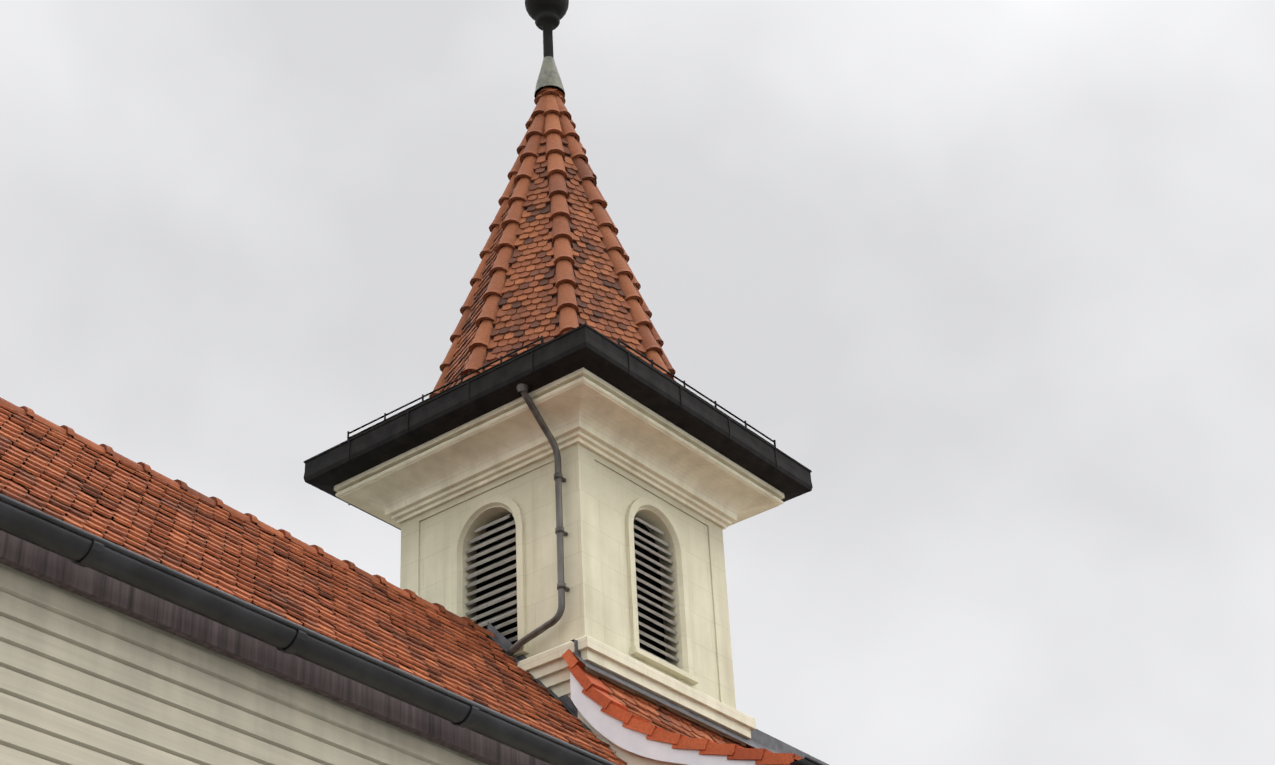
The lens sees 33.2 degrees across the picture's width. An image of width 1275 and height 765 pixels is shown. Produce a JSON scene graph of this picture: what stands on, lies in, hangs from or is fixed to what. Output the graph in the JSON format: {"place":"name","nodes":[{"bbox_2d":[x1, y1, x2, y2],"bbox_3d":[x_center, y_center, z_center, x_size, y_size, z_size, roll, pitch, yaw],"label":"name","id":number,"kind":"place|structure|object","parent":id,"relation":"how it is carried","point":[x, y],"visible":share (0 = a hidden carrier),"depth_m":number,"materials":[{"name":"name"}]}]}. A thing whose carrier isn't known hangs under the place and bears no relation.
{"place":"outdoors","nodes":[
{"label":"outdoors","id":0,"kind":"place"},
{"bbox_2d":[0,563,487,764],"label":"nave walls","id":1,"kind":"structure","parent":0,"point":[215,653],"depth_m":10.83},
{"bbox_2d":[0,566,481,764],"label":"siding wall","id":2,"kind":"structure","parent":1,"relation":"attached to","point":[82,682],"depth_m":10.25,"materials":[{"name":"beige wood"}]},
{"bbox_2d":[0,530,550,764],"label":"fascia board","id":3,"kind":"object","parent":1,"relation":"attached to","point":[35,561],"depth_m":10.82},
{"bbox_2d":[0,493,616,764],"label":"roof gutter","id":4,"kind":"object","parent":3,"relation":"attached to","point":[70,542],"visible":1,"depth_m":10.71,"materials":[{"name":"black metal"}]},
{"bbox_2d":[0,403,626,764],"bbox_3d":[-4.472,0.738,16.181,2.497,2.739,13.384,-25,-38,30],"label":"nave roof tiles","id":5,"kind":"object","parent":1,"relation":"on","point":[123,513],"visible":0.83,"depth_m":18.06,"materials":[{"name":"orange tile"}]},
{"bbox_2d":[0,397,494,636],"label":"ridge tiles","id":6,"kind":"object","parent":5,"relation":"on","point":[147,469],"visible":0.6,"depth_m":19.44,"materials":[{"name":"orange tile"}]},
{"bbox_2d":[487,621,591,730],"bbox_3d":[-1.000,2.897,21.109,1.372,1.719,0.126,-25,-38,30],"label":"roof flashing","id":7,"kind":"object","parent":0,"point":[502,641],"visible":0.28,"depth_m":21.33,"materials":[{"name":"grey metal"}]},
{"bbox_2d":[400,443,735,708],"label":"tower","id":8,"kind":"structure","parent":0,"point":[605,502],"depth_m":22.47,"materials":[{"name":"beige paint"}]},
{"bbox_2d":[506,383,569,655],"bbox_3d":[-1.211,1.382,21.780,0.803,2.684,0.708,-25,-38,30],"label":"downspout","id":9,"kind":"object","parent":8,"relation":"attached to","point":[559,479],"visible":0.98,"depth_m":21.68,"materials":[{"name":"grey metal"}]},
{"bbox_2d":[444,143,646,388],"bbox_3d":[-0.990,-1.480,25.639,3.282,5.530,3.282,-25,-38,30],"label":"spire underlay","id":10,"kind":"object","parent":8,"relation":"on","point":[552,257],"visible":0.02,"depth_m":24.61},
{"bbox_2d":[440,136,667,391],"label":"spire roof tiles","id":11,"kind":"object","parent":10,"relation":"on","point":[512,323],"visible":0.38,"depth_m":24.33,"materials":[{"name":"orange tile"}]},
{"bbox_2d":[429,85,675,397],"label":"hip ridge tiles","id":12,"kind":"object","parent":8,"relation":"on","point":[550,120],"visible":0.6,"depth_m":25.07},
{"bbox_2d":[534,56,564,97],"bbox_3d":[-1.120,-3.869,27.159,0.392,0.588,0.392,-25,-38,30],"label":"finial base cap","id":13,"kind":"object","parent":12,"relation":"on","point":[548,74],"visible":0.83,"depth_m":27.03,"materials":[{"name":"grey metal"}]},
{"bbox_2d":[525,0,568,57],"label":"finial","id":14,"kind":"object","parent":13,"relation":"on","point":[546,16],"visible":0.96,"depth_m":27.59,"materials":[{"name":"black metal"}]},
{"bbox_2d":[334,367,784,529],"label":"tower cornice","id":15,"kind":"structure","parent":8,"relation":"attached to","point":[591,411],"depth_m":22.87,"materials":[{"name":"beige paint"}]},
{"bbox_2d":[304,323,812,529],"bbox_3d":[-0.853,1.026,24.045,4.060,0.416,4.060,-25,-38,30],"label":"roof gutter","id":16,"kind":"object","parent":15,"relation":"attached to","point":[606,359],"visible":0.52,"depth_m":22.73,"materials":[{"name":"black metal"}]},
{"bbox_2d":[347,336,775,446],"bbox_3d":[-0.861,0.884,24.136,3.952,0.175,3.955,-25,-38,30],"label":"snow guard rail","id":17,"kind":"object","parent":8,"relation":"on","point":[619,342],"visible":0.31,"depth_m":22.89,"materials":[{"name":"metal"}]},
{"bbox_2d":[465,514,679,667],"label":"louvers","id":18,"kind":"object","parent":8,"relation":"in","point":[499,572],"visible":0.29,"depth_m":22.39,"materials":[{"name":"grey wood"}]},
{"bbox_2d":[517,635,755,746],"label":"tower base molding","id":19,"kind":"structure","parent":8,"relation":"attached to","point":[548,669],"depth_m":21.29,"materials":[{"name":"beige paint"}]},
{"bbox_2d":[578,710,678,764],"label":"choir walls","id":20,"kind":"structure","parent":0,"point":[629,758],"depth_m":19.96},
{"bbox_2d":[599,679,713,740],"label":"roof tiles","id":21,"kind":"object","parent":20,"relation":"on","point":[657,717],"depth_m":21.05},
{"bbox_2d":[599,676,754,747],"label":"roof tiles","id":22,"kind":"object","parent":21,"relation":"on","point":[649,707],"visible":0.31,"depth_m":21.25,"materials":[{"name":"orange tile"}]},
{"bbox_2d":[570,672,757,764],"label":"choir barge board","id":23,"kind":"object","parent":20,"relation":"attached to","point":[612,729],"visible":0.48,"depth_m":19.86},
{"bbox_2d":[0,0,1274,764],"label":"sky","id":24,"kind":"structure","parent":0,"point":[999,275],"materials":[{"name":"white"}]},
{"bbox_2d":[562,649,802,764],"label":"verge tiles","id":25,"kind":"object","parent":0,"point":[595,689],"visible":0.88,"depth_m":19.71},
{"bbox_2d":[570,639,828,764],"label":"roof flashing","id":26,"kind":"object","parent":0,"point":[759,739],"visible":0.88,"depth_m":22.27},
{"bbox_2d":[790,756,822,764],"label":"choir gutter","id":27,"kind":"object","parent":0,"point":[805,760],"visible":0.92,"depth_m":18.50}
]}

